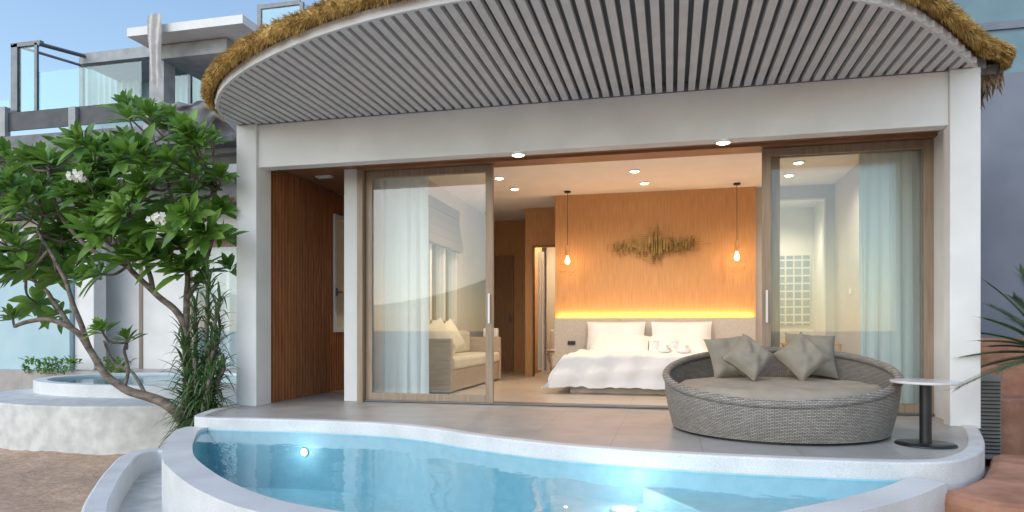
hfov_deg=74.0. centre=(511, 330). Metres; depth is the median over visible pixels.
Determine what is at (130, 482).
curved trough
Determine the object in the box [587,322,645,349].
pillow
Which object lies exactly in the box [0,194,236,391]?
neighbour villa
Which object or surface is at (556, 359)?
bedside table
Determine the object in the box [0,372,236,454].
round pool
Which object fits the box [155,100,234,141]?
tarpaulin
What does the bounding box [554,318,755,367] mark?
headboard
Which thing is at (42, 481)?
ground
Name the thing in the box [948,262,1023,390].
palm plant
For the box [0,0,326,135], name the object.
sky
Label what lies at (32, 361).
plant
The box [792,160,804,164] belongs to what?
downlight
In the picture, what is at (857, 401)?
wicker daybed
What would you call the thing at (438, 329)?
cushion
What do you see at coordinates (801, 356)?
cushion
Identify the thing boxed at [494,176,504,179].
downlight
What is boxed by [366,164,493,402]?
sliding door
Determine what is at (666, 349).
towel swan
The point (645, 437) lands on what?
terrace
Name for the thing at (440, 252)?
window
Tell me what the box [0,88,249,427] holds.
frangipani tree
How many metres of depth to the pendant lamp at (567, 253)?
10.37 m
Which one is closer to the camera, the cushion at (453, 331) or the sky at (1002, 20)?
the cushion at (453, 331)
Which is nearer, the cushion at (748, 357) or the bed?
the cushion at (748, 357)
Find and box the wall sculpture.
[608,224,697,263]
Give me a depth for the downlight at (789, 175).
9.25 m
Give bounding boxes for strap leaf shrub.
[149,254,239,447]
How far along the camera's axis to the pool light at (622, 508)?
4.21 m
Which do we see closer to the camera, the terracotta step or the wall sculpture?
the terracotta step
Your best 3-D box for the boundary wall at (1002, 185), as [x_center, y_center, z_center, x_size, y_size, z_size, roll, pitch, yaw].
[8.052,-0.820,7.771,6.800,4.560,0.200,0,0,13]
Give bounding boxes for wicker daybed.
[662,347,903,444]
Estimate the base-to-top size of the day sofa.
0.770 m
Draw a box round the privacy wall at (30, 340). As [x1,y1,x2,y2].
[0,248,74,369]
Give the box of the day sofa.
[429,331,500,391]
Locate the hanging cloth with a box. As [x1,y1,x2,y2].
[147,13,162,89]
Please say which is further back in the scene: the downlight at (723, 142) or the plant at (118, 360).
the plant at (118, 360)
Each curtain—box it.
[381,176,428,393]
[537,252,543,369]
[859,151,912,403]
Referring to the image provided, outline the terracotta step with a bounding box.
[945,454,1023,511]
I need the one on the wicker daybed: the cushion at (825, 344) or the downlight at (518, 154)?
the cushion at (825, 344)
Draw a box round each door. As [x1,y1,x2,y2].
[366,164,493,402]
[496,256,513,371]
[762,139,933,413]
[771,149,922,404]
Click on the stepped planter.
(1012, 411)
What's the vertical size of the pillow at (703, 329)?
0.470 m
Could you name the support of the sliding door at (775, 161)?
in the beach villa at (587, 104)
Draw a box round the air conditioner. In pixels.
[979,375,1000,465]
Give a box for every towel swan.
[653,339,671,352]
[671,339,690,352]
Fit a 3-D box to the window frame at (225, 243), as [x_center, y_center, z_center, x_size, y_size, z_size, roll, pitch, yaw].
[-5.187,-0.515,13.248,4.880,2.570,0.060,0,0,13]
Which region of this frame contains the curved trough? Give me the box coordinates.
[81,448,162,511]
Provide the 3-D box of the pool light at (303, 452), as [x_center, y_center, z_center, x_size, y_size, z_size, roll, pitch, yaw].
[-1.829,1.070,5.973,0.082,0.082,0.012,0,0,13]
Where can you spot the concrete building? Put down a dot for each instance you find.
(191, 50)
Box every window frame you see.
[139,239,236,368]
[188,74,191,103]
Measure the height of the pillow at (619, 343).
0.351 m
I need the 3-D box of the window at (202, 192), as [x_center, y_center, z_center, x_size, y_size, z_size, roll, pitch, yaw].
[-10.502,-4.713,21.839,1.885,1.200,0.040,0,0,13]
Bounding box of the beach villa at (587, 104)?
[199,0,1016,428]
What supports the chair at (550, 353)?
on the beach villa at (587, 104)
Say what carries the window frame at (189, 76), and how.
in the concrete building
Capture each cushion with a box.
[429,318,456,348]
[444,319,465,354]
[483,328,498,336]
[703,336,742,377]
[722,334,775,380]
[773,332,832,380]
[785,333,838,378]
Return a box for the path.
[985,465,989,475]
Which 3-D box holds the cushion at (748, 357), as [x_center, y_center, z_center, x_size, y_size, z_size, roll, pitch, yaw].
[1.974,0.222,5.660,0.332,0.398,0.318,0,0,-44]
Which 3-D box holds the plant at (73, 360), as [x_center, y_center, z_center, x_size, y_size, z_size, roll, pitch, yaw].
[-8.498,0.653,12.876,0.720,0.382,0.415,0,0,-2]
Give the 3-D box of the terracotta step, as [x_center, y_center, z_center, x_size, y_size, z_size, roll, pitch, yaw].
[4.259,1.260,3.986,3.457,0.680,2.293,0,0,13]
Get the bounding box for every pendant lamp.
[558,191,576,275]
[727,183,746,272]
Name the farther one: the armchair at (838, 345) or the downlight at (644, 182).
the downlight at (644, 182)
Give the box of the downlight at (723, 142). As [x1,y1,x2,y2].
[715,139,731,144]
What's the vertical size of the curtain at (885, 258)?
2.820 m
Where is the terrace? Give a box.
[194,390,984,490]
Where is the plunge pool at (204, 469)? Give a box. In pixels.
[162,427,946,511]
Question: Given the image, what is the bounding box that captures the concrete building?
[0,0,304,245]
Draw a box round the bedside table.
[552,355,563,366]
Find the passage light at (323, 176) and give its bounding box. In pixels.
[315,175,332,178]
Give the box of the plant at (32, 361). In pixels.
[20,356,53,373]
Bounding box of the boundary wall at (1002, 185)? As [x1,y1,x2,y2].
[981,72,1023,337]
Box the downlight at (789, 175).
[783,173,794,176]
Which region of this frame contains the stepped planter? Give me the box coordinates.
[981,337,1023,454]
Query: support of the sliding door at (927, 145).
in the beach villa at (587, 104)
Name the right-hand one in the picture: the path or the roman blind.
the path
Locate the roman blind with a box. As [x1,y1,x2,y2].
[428,194,462,253]
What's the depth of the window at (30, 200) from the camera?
23.20 m
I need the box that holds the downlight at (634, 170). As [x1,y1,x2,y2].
[629,169,639,172]
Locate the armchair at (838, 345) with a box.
[781,335,841,351]
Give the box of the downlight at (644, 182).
[639,181,649,184]
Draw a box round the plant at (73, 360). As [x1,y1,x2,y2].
[46,355,81,374]
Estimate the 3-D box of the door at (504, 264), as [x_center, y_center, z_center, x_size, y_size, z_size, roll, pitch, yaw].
[-0.141,-0.325,13.148,0.350,2.250,0.068,0,0,13]
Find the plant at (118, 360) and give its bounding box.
[93,356,137,372]
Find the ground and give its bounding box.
[0,448,124,511]
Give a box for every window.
[21,168,61,202]
[160,164,210,198]
[333,214,343,331]
[428,243,456,323]
[780,255,810,324]
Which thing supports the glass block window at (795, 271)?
in the beach villa at (587, 104)
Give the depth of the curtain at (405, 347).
7.90 m
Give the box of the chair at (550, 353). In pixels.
[546,330,553,372]
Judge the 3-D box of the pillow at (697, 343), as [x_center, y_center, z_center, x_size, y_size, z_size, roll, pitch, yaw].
[2.419,0.229,9.852,0.880,0.351,0.422,0,0,13]
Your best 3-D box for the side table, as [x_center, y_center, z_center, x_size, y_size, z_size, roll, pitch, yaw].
[2.898,0.575,4.758,0.444,0.450,0.444,0,0,13]
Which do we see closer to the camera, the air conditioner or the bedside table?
the air conditioner
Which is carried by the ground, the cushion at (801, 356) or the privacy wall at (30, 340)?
the privacy wall at (30, 340)
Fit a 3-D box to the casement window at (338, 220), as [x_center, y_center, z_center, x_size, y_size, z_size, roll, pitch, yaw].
[-2.242,-0.760,9.261,0.064,1.560,0.700,0,0,13]
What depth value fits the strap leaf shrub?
7.02 m
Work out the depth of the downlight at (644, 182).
9.74 m
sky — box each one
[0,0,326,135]
[948,0,1023,72]
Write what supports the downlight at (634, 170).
attached to the beach villa at (587, 104)
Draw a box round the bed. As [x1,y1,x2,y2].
[541,349,707,394]
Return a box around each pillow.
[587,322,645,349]
[590,334,649,351]
[649,334,707,352]
[651,322,711,338]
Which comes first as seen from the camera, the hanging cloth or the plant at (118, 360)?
the plant at (118, 360)
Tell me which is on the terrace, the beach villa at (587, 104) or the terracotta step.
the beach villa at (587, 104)
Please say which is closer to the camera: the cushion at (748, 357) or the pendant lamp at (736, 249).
the cushion at (748, 357)
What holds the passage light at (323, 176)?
attached to the beach villa at (587, 104)
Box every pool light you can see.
[300,448,307,456]
[610,505,638,511]
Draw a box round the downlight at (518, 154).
[511,152,525,156]
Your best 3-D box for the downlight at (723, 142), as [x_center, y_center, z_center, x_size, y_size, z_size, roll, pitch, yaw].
[1.940,-1.725,6.236,0.150,0.030,0.150,0,0,13]
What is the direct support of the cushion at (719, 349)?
on the wicker daybed
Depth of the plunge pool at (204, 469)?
4.88 m
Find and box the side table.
[889,378,963,449]
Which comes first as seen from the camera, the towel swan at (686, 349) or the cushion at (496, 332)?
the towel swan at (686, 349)
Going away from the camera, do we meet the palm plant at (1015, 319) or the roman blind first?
the palm plant at (1015, 319)

